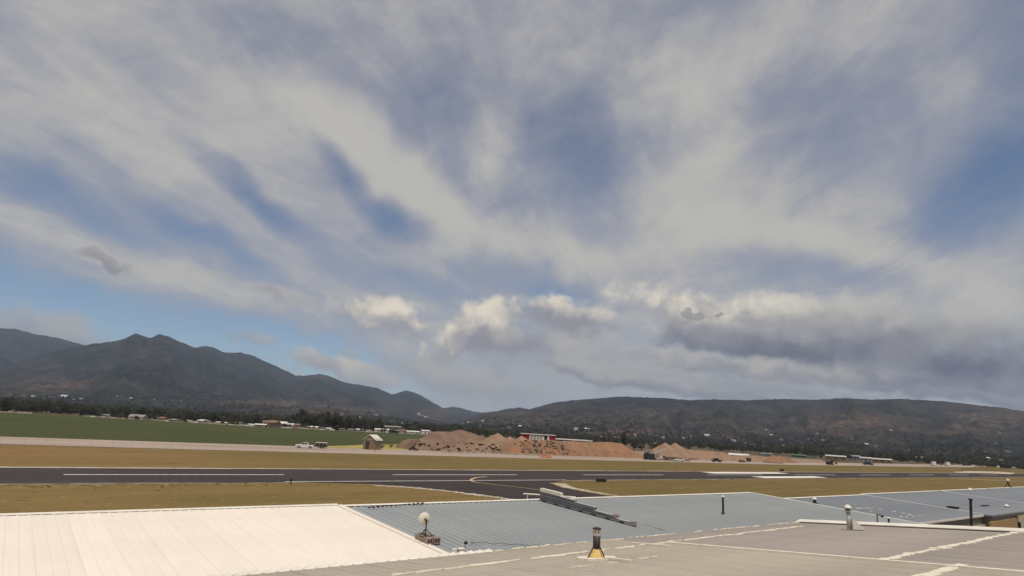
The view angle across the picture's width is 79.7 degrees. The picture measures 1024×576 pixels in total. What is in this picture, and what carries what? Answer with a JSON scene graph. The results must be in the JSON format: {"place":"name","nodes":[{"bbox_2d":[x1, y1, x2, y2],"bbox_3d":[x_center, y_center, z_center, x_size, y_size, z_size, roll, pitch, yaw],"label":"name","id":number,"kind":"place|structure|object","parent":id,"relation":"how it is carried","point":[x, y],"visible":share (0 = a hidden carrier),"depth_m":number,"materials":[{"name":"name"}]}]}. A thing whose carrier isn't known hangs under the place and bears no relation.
{"place":"outdoors","nodes":[
{"label":"outdoors","id":0,"kind":"place"},
{"bbox_2d":[0,412,425,445],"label":"crop field","id":1,"kind":"structure","parent":0,"point":[45,426],"depth_m":324.92,"materials":[{"name":"green plant"}]},
{"bbox_2d":[0,411,31,413],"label":"garden wall","id":2,"kind":"structure","parent":1,"relation":"on","point":[16,412],"depth_m":512.08,"materials":[{"name":"concrete"}]},
{"bbox_2d":[85,415,125,418],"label":"garden wall","id":3,"kind":"structure","parent":1,"relation":"on","point":[104,417],"depth_m":531.76,"materials":[{"name":"concrete"}]},
{"bbox_2d":[128,414,147,419],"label":"greenhouse shed","id":4,"kind":"structure","parent":1,"relation":"on","point":[142,417],"depth_m":542.66,"materials":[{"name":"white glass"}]},
{"bbox_2d":[188,421,223,424],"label":"garden wall","id":5,"kind":"structure","parent":1,"relation":"on","point":[203,422],"depth_m":541.97,"materials":[{"name":"concrete"}]},
{"bbox_2d":[254,423,267,426],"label":"house","id":6,"kind":"structure","parent":1,"relation":"on","point":[260,425],"depth_m":540.82,"materials":[{"name":"white glass"}]},
{"bbox_2d":[266,420,280,427],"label":"house","id":7,"kind":"structure","parent":1,"relation":"on","point":[274,423],"depth_m":548.77,"materials":[{"name":"brown glass"}]},
{"bbox_2d":[299,427,334,430],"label":"garden wall","id":8,"kind":"structure","parent":1,"relation":"on","point":[315,428],"depth_m":567.12,"materials":[{"name":"concrete"}]},
{"bbox_2d":[341,430,378,432],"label":"garden wall","id":9,"kind":"structure","parent":1,"relation":"on","point":[359,431],"depth_m":588.65,"materials":[{"name":"concrete"}]},
{"bbox_2d":[374,428,389,432],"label":"shed","id":10,"kind":"structure","parent":1,"relation":"on","point":[386,431],"depth_m":609.57,"materials":[{"name":"white metal"}]},
{"bbox_2d":[324,444,422,450],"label":"dry grass verge","id":11,"kind":"structure","parent":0,"point":[361,447],"depth_m":267.97,"materials":[{"name":"plant"}]},
{"bbox_2d":[362,435,382,449],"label":"pump hut","id":12,"kind":"object","parent":11,"relation":"on","point":[371,442],"visible":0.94,"depth_m":250.80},
{"bbox_2d":[395,439,503,452],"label":"spoil bank","id":13,"kind":"structure","parent":11,"relation":"on","point":[427,445],"depth_m":282.30,"materials":[{"name":"brown soil"}]},
{"bbox_2d":[0,436,1015,467],"bbox_3d":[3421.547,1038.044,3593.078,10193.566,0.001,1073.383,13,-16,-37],"label":"gravel road","id":14,"kind":"structure","parent":0,"point":[93,443],"depth_m":222.96,"materials":[{"name":"beige gravel"}]},
{"bbox_2d":[295,442,313,447],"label":"pickup truck","id":15,"kind":"object","parent":14,"relation":"on","point":[304,444],"visible":0.98,"depth_m":231.53,"materials":[{"name":"white paint"}]},
{"bbox_2d":[314,442,327,447],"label":"covered trailer","id":16,"kind":"object","parent":14,"relation":"on","point":[320,444],"visible":0.92,"depth_m":237.74,"materials":[{"name":"paint"}]},
{"bbox_2d":[663,456,680,459],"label":"flatbed trailer","id":17,"kind":"object","parent":14,"relation":"on","point":[665,458],"visible":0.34,"depth_m":326.71,"materials":[{"name":"paint"}]},
{"bbox_2d":[0,408,1018,468],"bbox_3d":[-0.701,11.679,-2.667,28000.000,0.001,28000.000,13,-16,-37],"label":"ground","id":18,"kind":"structure","parent":0,"point":[756,453],"depth_m":635.16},
{"bbox_2d":[0,397,10,410],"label":"broadleaf tree","id":19,"kind":"object","parent":18,"relation":"on","point":[3,401],"visible":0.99,"depth_m":535.16,"materials":[{"name":"green plant"}]},
{"bbox_2d":[0,397,14,410],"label":"broadleaf tree","id":20,"kind":"object","parent":18,"relation":"on","point":[11,402],"visible":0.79,"depth_m":539.05,"materials":[{"name":"green plant"}]},
{"bbox_2d":[12,400,21,410],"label":"broadleaf tree","id":21,"kind":"object","parent":18,"relation":"on","point":[17,404],"visible":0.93,"depth_m":541.20,"materials":[{"name":"green plant"}]},
{"bbox_2d":[17,400,27,411],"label":"broadleaf tree","id":22,"kind":"object","parent":18,"relation":"on","point":[22,406],"visible":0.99,"depth_m":540.73,"materials":[{"name":"green plant"}]},
{"bbox_2d":[27,402,36,411],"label":"broadleaf tree","id":23,"kind":"object","parent":18,"relation":"on","point":[30,407],"visible":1,"depth_m":542.37,"materials":[{"name":"green plant"}]},
{"bbox_2d":[30,402,42,412],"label":"broadleaf tree","id":24,"kind":"object","parent":18,"relation":"on","point":[34,404],"visible":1,"depth_m":543.51,"materials":[{"name":"green plant"}]},
{"bbox_2d":[36,403,50,411],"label":"broadleaf tree","id":25,"kind":"object","parent":18,"relation":"on","point":[46,407],"visible":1,"depth_m":546.21,"materials":[{"name":"green plant"}]},
{"bbox_2d":[44,402,58,411],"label":"broadleaf tree","id":26,"kind":"object","parent":18,"relation":"on","point":[51,404],"visible":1,"depth_m":550.40,"materials":[{"name":"green plant"}]},
{"bbox_2d":[58,403,68,414],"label":"broadleaf tree","id":27,"kind":"object","parent":18,"relation":"on","point":[65,404],"visible":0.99,"depth_m":553.84,"materials":[{"name":"green plant"}]},
{"bbox_2d":[62,405,77,414],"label":"broadleaf tree","id":28,"kind":"object","parent":18,"relation":"on","point":[69,407],"visible":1,"depth_m":555.31,"materials":[{"name":"green plant"}]},
{"bbox_2d":[76,402,84,415],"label":"broadleaf tree","id":29,"kind":"object","parent":18,"relation":"on","point":[80,409],"visible":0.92,"depth_m":558.67,"materials":[{"name":"green plant"}]},
{"bbox_2d":[82,405,92,412],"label":"broadleaf tree","id":30,"kind":"object","parent":18,"relation":"on","point":[86,409],"visible":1,"depth_m":557.61,"materials":[{"name":"green plant"}]},
{"bbox_2d":[94,404,108,412],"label":"broadleaf tree","id":31,"kind":"object","parent":18,"relation":"on","point":[104,407],"visible":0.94,"depth_m":563.87,"materials":[{"name":"green plant"}]},
{"bbox_2d":[122,406,131,415],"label":"broadleaf tree","id":32,"kind":"object","parent":18,"relation":"on","point":[128,409],"visible":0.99,"depth_m":566.89,"materials":[{"name":"green plant"}]},
{"bbox_2d":[137,406,146,414],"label":"broadleaf tree","id":33,"kind":"object","parent":18,"relation":"on","point":[140,412],"visible":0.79,"depth_m":565.64,"materials":[{"name":"green plant"}]},
{"bbox_2d":[211,412,218,422],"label":"broadleaf tree","id":34,"kind":"object","parent":18,"relation":"on","point":[215,417],"visible":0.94,"depth_m":572.20,"materials":[{"name":"green plant"}]},
{"bbox_2d":[10,396,427,430],"bbox_3d":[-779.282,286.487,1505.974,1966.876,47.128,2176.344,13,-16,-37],"label":"trees","id":35,"kind":"object","parent":18,"relation":"on","point":[114,411],"visible":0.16,"depth_m":673.00,"materials":[{"name":"green plant"}]},
{"bbox_2d":[0,392,460,431],"bbox_3d":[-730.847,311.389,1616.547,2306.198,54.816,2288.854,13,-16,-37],"label":"trees","id":36,"kind":"object","parent":18,"relation":"on","point":[197,415],"visible":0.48,"depth_m":741.10,"materials":[{"name":"green plant"}]},
{"bbox_2d":[242,414,251,424],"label":"broadleaf tree","id":37,"kind":"object","parent":18,"relation":"on","point":[248,417],"visible":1,"depth_m":573.70,"materials":[{"name":"green plant"}]},
{"bbox_2d":[291,412,299,423],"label":"broadleaf tree","id":38,"kind":"object","parent":18,"relation":"on","point":[294,417],"visible":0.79,"depth_m":634.20,"materials":[{"name":"green plant"}]},
{"bbox_2d":[297,408,306,423],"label":"broadleaf tree","id":39,"kind":"object","parent":18,"relation":"on","point":[301,411],"visible":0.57,"depth_m":636.88,"materials":[{"name":"green plant"}]},
{"bbox_2d":[299,410,309,424],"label":"broadleaf tree","id":40,"kind":"object","parent":18,"relation":"on","point":[303,420],"visible":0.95,"depth_m":594.30,"materials":[{"name":"green plant"}]},
{"bbox_2d":[309,411,316,425],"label":"broadleaf tree","id":41,"kind":"object","parent":18,"relation":"on","point":[311,420],"visible":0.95,"depth_m":600.82,"materials":[{"name":"green plant"}]},
{"bbox_2d":[314,415,324,426],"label":"broadleaf tree","id":42,"kind":"object","parent":18,"relation":"on","point":[319,423],"visible":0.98,"depth_m":600.72,"materials":[{"name":"green plant"}]},
{"bbox_2d":[321,411,333,425],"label":"broadleaf tree","id":43,"kind":"object","parent":18,"relation":"on","point":[328,418],"visible":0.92,"depth_m":620.92,"materials":[{"name":"green plant"}]},
{"bbox_2d":[330,413,341,426],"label":"broadleaf tree","id":44,"kind":"object","parent":18,"relation":"on","point":[334,419],"visible":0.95,"depth_m":623.23,"materials":[{"name":"green plant"}]},
{"bbox_2d":[336,416,351,427],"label":"broadleaf tree","id":45,"kind":"object","parent":18,"relation":"on","point":[342,420],"visible":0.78,"depth_m":627.11,"materials":[{"name":"green plant"}]},
{"bbox_2d":[344,415,352,427],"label":"broadleaf tree","id":46,"kind":"object","parent":18,"relation":"on","point":[349,420],"visible":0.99,"depth_m":614.84,"materials":[{"name":"green plant"}]},
{"bbox_2d":[350,416,363,428],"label":"broadleaf tree","id":47,"kind":"object","parent":18,"relation":"on","point":[357,421],"visible":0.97,"depth_m":620.44,"materials":[{"name":"green plant"}]},
{"bbox_2d":[376,417,385,428],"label":"broadleaf tree","id":48,"kind":"object","parent":18,"relation":"on","point":[379,422],"visible":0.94,"depth_m":651.15,"materials":[{"name":"green plant"}]},
{"bbox_2d":[385,426,406,432],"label":"apartment house","id":49,"kind":"structure","parent":18,"relation":"on","point":[398,429],"depth_m":621.55,"materials":[{"name":"red glass"}]},
{"bbox_2d":[0,436,927,465],"bbox_3d":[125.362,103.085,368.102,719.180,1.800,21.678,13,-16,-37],"label":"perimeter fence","id":50,"kind":"object","parent":18,"relation":"on","point":[393,451],"visible":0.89,"depth_m":229.82,"materials":[{"name":"metal"}]},
{"bbox_2d":[481,430,490,436],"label":"broadleaf tree","id":51,"kind":"object","parent":18,"relation":"on","point":[486,434],"visible":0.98,"depth_m":538.21,"materials":[{"name":"green plant"}]},
{"bbox_2d":[442,450,538,455],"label":"silt fence","id":52,"kind":"object","parent":18,"relation":"on","point":[489,453],"visible":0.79,"depth_m":276.94,"materials":[{"name":"orange fabric"}]},
{"bbox_2d":[478,433,508,443],"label":"spoil heap","id":53,"kind":"object","parent":18,"relation":"on","point":[497,438],"visible":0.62,"depth_m":347.13,"materials":[{"name":"soil"}]},
{"bbox_2d":[520,433,592,441],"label":"red white hall","id":54,"kind":"structure","parent":18,"relation":"on","point":[537,436],"depth_m":380.75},
{"bbox_2d":[501,440,643,457],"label":"embankment","id":55,"kind":"structure","parent":18,"relation":"on","point":[574,448],"depth_m":314.00,"materials":[{"name":"brown soil"}]},
{"bbox_2d":[197,519,1023,575],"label":"hangar","id":56,"kind":"structure","parent":18,"relation":"on","point":[804,547],"depth_m":15.70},
{"bbox_2d":[587,527,604,557],"bbox_3d":[2.155,6.503,15.615,0.451,0.779,0.489,1,-13,10],"label":"flue","id":57,"kind":"object","parent":56,"relation":"on","point":[596,552],"visible":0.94,"depth_m":15.51,"materials":[{"name":"yellow metal"}]},
{"bbox_2d":[844,504,864,529],"bbox_3d":[13.104,8.829,23.530,0.597,0.970,0.399,2,-13,4],"label":"vent stack","id":58,"kind":"object","parent":56,"relation":"on","point":[853,524],"visible":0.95,"depth_m":23.50,"materials":[{"name":"metal"}]},
{"bbox_2d":[620,429,626,444],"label":"poplar tree","id":59,"kind":"object","parent":18,"relation":"on","point":[623,438],"visible":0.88,"depth_m":496.17,"materials":[{"name":"green plant"}]},
{"bbox_2d":[638,441,644,450],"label":"broadleaf tree","id":60,"kind":"object","parent":18,"relation":"on","point":[642,445],"visible":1,"depth_m":502.29,"materials":[{"name":"green plant"}]},
{"bbox_2d":[643,448,665,459],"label":"stone crusher","id":61,"kind":"object","parent":18,"relation":"on","point":[648,455],"visible":0.89,"depth_m":322.06,"materials":[{"name":"grey metal"}]},
{"bbox_2d":[642,443,689,460],"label":"gravel cone","id":62,"kind":"object","parent":18,"relation":"on","point":[669,451],"visible":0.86,"depth_m":339.71,"materials":[{"name":"beige gravel"}]},
{"bbox_2d":[670,443,696,458],"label":"gravel cone","id":63,"kind":"object","parent":18,"relation":"on","point":[682,450],"visible":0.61,"depth_m":370.75,"materials":[{"name":"gravel"}]},
{"bbox_2d":[369,417,1017,465],"bbox_3d":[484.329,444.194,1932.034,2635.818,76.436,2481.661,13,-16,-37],"label":"buildings","id":64,"kind":"structure","parent":18,"relation":"on","point":[894,451],"depth_m":1374.85,"materials":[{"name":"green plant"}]},
{"bbox_2d":[416,415,1023,468],"bbox_3d":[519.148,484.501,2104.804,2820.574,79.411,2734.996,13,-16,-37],"label":"trees","id":65,"kind":"object","parent":18,"relation":"on","point":[1010,463],"visible":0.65,"depth_m":1310.46,"materials":[{"name":"green plant"}]},
{"bbox_2d":[718,444,730,452],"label":"broadleaf tree","id":66,"kind":"object","parent":18,"relation":"on","point":[726,447],"visible":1,"depth_m":573.92,"materials":[{"name":"green plant"}]},
{"bbox_2d":[685,449,766,461],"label":"dirt bank","id":67,"kind":"structure","parent":18,"relation":"on","point":[704,455],"depth_m":386.72,"materials":[{"name":"brown soil"}]},
{"bbox_2d":[763,455,783,463],"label":"sand heap","id":68,"kind":"object","parent":18,"relation":"on","point":[772,458],"visible":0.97,"depth_m":390.96,"materials":[{"name":"sand"}]},
{"bbox_2d":[791,454,806,457],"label":"shed","id":69,"kind":"structure","parent":18,"relation":"on","point":[798,455],"depth_m":626.74,"materials":[{"name":"green metal"}]},
{"bbox_2d":[808,446,819,458],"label":"broadleaf tree","id":70,"kind":"object","parent":18,"relation":"on","point":[814,448],"visible":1,"depth_m":603.54,"materials":[{"name":"green plant"}]},
{"bbox_2d":[825,454,845,460],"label":"shed","id":71,"kind":"structure","parent":18,"relation":"on","point":[836,457],"depth_m":578.94,"materials":[{"name":"white metal"}]},
{"bbox_2d":[850,455,859,459],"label":"house","id":72,"kind":"structure","parent":18,"relation":"on","point":[856,457],"depth_m":655.30,"materials":[{"name":"white paint"}]},
{"bbox_2d":[859,457,871,461],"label":"house","id":73,"kind":"structure","parent":18,"relation":"on","point":[865,459],"depth_m":605.14,"materials":[{"name":"white paint"}]},
{"bbox_2d":[867,450,876,457],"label":"broadleaf tree","id":74,"kind":"object","parent":18,"relation":"on","point":[872,454],"visible":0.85,"depth_m":631.25,"materials":[{"name":"green plant"}]},
{"bbox_2d":[872,458,891,462],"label":"stable","id":75,"kind":"structure","parent":18,"relation":"on","point":[880,460],"depth_m":601.82,"materials":[{"name":"white metal"}]},
{"bbox_2d":[893,453,904,460],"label":"broadleaf tree","id":76,"kind":"object","parent":18,"relation":"on","point":[899,455],"visible":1,"depth_m":641.00,"materials":[{"name":"green plant"}]},
{"bbox_2d":[910,452,921,460],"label":"broadleaf tree","id":77,"kind":"object","parent":18,"relation":"on","point":[915,458],"visible":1,"depth_m":708.37,"materials":[{"name":"green plant"}]},
{"bbox_2d":[0,328,1023,465],"bbox_3d":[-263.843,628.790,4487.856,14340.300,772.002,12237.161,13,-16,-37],"label":"hills","id":78,"kind":"structure","parent":0,"point":[161,368],"depth_m":3289.06,"materials":[{"name":"green plant"}]},
{"bbox_2d":[0,445,1023,512],"bbox_3d":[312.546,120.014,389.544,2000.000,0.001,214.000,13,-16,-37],"label":"airfield grass ground","id":79,"kind":"structure","parent":0,"point":[118,495],"depth_m":148.45,"materials":[{"name":"green plant"}]},
{"bbox_2d":[0,482,302,484],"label":"shoulder gravel strip","id":80,"kind":"object","parent":79,"relation":"on","point":[129,483],"visible":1,"depth_m":96.29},
{"bbox_2d":[0,503,448,575],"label":"hangar","id":81,"kind":"structure","parent":79,"relation":"on","point":[206,541],"depth_m":18.17,"materials":[{"name":"white metal"}]},
{"bbox_2d":[421,536,433,543],"bbox_3d":[-2.807,8.337,20.283,0.235,0.190,0.390,13,-13,-37],"label":"concrete block","id":82,"kind":"object","parent":81,"relation":"on","point":[427,540],"depth_m":20.18,"materials":[{"name":"grey concrete"}]},
{"bbox_2d":[373,485,510,499],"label":"verge gravel strip","id":83,"kind":"object","parent":79,"relation":"on","point":[446,491],"visible":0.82,"depth_m":111.97,"materials":[{"name":"gravel"}]},
{"bbox_2d":[0,466,903,472],"bbox_3d":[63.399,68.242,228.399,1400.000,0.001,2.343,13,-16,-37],"label":"shoulder gravel strip","id":84,"kind":"object","parent":79,"relation":"on","point":[369,469],"visible":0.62,"depth_m":139.89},
{"bbox_2d":[319,477,606,498],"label":"taxiway","id":85,"kind":"structure","parent":79,"relation":"on","point":[511,489],"depth_m":122.72,"materials":[{"name":"grey asphalt"}]},
{"bbox_2d":[0,446,973,510],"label":"brown grass tufts","id":86,"kind":"object","parent":79,"relation":"on","point":[305,485],"visible":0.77,"depth_m":98.76,"materials":[{"name":"brown plant"}]},
{"bbox_2d":[1,447,979,509],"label":"pale grass tufts","id":87,"kind":"object","parent":79,"relation":"on","point":[265,483],"visible":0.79,"depth_m":99.68,"materials":[{"name":"beige plant"}]},
{"bbox_2d":[0,467,1023,483],"bbox_3d":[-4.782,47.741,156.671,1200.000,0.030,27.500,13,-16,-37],"label":"runway","id":88,"kind":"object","parent":79,"relation":"on","point":[17,475],"visible":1,"depth_m":133.42,"materials":[{"name":"grey asphalt"}]},
{"bbox_2d":[552,483,616,495],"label":"verge gravel strip","id":89,"kind":"object","parent":79,"relation":"on","point":[563,485],"visible":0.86,"depth_m":132.72,"materials":[{"name":"gravel"}]},
{"bbox_2d":[342,492,922,552],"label":"hangar","id":90,"kind":"structure","parent":79,"relation":"on","point":[517,522],"depth_m":27.91,"materials":[{"name":"metal"}]},
{"bbox_2d":[415,533,423,540],"bbox_3d":[-3.060,8.373,20.595,0.235,0.190,0.390,13,-13,-37],"label":"concrete block","id":91,"kind":"object","parent":90,"relation":"on","point":[417,537],"depth_m":20.55,"materials":[{"name":"grey concrete"}]},
{"bbox_2d":[418,512,434,536],"bbox_3d":[-2.939,7.937,20.639,0.540,0.732,0.500,13,-16,-37],"label":"dish antenna","id":92,"kind":"object","parent":91,"relation":"on","point":[424,518],"visible":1,"depth_m":20.63,"materials":[{"name":"metal"}]},
{"bbox_2d":[429,535,440,543],"bbox_3d":[-2.591,8.389,20.453,0.235,0.190,0.390,13,-13,-37],"label":"concrete block","id":93,"kind":"object","parent":90,"relation":"on","point":[436,539],"depth_m":20.34,"materials":[{"name":"grey concrete"}]},
{"bbox_2d":[523,493,575,498],"bbox_3d":[2.098,11.583,33.994,3.414,0.404,0.090,10,-14,-27],"label":"ridge rail","id":94,"kind":"object","parent":90,"relation":"on","point":[527,494],"visible":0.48,"depth_m":33.60,"materials":[{"name":"metal"}]},
{"bbox_2d":[540,488,636,525],"bbox_3d":[3.447,10.370,29.269,0.288,0.919,6.178,13,-16,-37],"label":"roof duct","id":95,"kind":"object","parent":90,"relation":"on","point":[552,496],"visible":1,"depth_m":29.70,"materials":[{"name":"metal"}]},
{"bbox_2d":[721,495,724,514],"bbox_3d":[11.386,11.705,33.087,0.242,1.002,0.242,13,-16,-37],"label":"roof vent","id":96,"kind":"object","parent":90,"relation":"on","point":[723,512],"visible":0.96,"depth_m":33.04,"materials":[{"name":"metal"}]},
{"bbox_2d":[566,477,979,480],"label":"shoulder gravel strip","id":97,"kind":"object","parent":79,"relation":"on","point":[813,478],"visible":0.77,"depth_m":192.61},
{"bbox_2d":[786,494,985,526],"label":"hangar","id":98,"kind":"structure","parent":79,"relation":"on","point":[910,511],"depth_m":43.88,"materials":[{"name":"grey metal"}]},
{"bbox_2d":[863,490,1023,527],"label":"hangar","id":99,"kind":"structure","parent":79,"relation":"on","point":[996,513],"depth_m":51.55,"materials":[{"name":"grey metal"}]},
{"bbox_2d":[989,518,1016,527],"bbox_3d":[36.971,21.165,45.613,6.683,7.394,0.162,13,-16,-37],"label":"door","id":100,"kind":"structure","parent":99,"relation":"in","point":[1007,523],"depth_m":46.52,"materials":[{"name":"wood"}]},
{"bbox_2d":[1016,514,1023,527],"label":"door","id":101,"kind":"structure","parent":99,"relation":"in","point":[1020,518],"depth_m":49.11,"materials":[{"name":"metal"}]},
{"bbox_2d":[968,498,972,525],"bbox_3d":[21.407,14.965,28.368,0.340,10.015,0.277,18,-16,-36],"label":"utility mast","id":102,"kind":"object","parent":79,"relation":"on","point":[970,512],"visible":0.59,"depth_m":29.34,"materials":[{"name":"metal"}]},
{"bbox_2d":[939,488,1023,502],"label":"hangar","id":103,"kind":"structure","parent":79,"relation":"on","point":[1000,494],"depth_m":64.55,"materials":[{"name":"grey metal"}]},
{"bbox_2d":[955,471,1012,473],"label":"concrete patch","id":104,"kind":"object","parent":79,"relation":"on","point":[992,472],"visible":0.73,"depth_m":471.37,"materials":[{"name":"concrete"}]},
{"bbox_2d":[961,466,1011,471],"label":"grass mound","id":105,"kind":"object","parent":79,"relation":"on","point":[989,468],"depth_m":516.07,"materials":[{"name":"plant"}]},
{"bbox_2d":[988,487,1023,492],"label":"hangar","id":106,"kind":"structure","parent":79,"relation":"on","point":[1016,489],"depth_m":74.23,"materials":[{"name":"metal"}]},
{"bbox_2d":[0,0,1023,412],"label":"sky","id":107,"kind":"structure","parent":0,"point":[484,206],"materials":[{"name":"blue"}]},
{"bbox_2d":[634,451,824,462],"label":"yard dirt ground","id":108,"kind":"structure","parent":0,"point":[641,453],"depth_m":482.15,"materials":[{"name":"soil"}]},
{"bbox_2d":[419,430,486,443],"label":"spoil heap","id":109,"kind":"object","parent":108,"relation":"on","point":[459,436],"visible":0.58,"depth_m":342.94,"materials":[{"name":"brown soil"}]},
{"bbox_2d":[777,456,798,462],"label":"sand heap","id":110,"kind":"object","parent":108,"relation":"on","point":[783,459],"visible":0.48,"depth_m":415.49,"materials":[{"name":"sand"}]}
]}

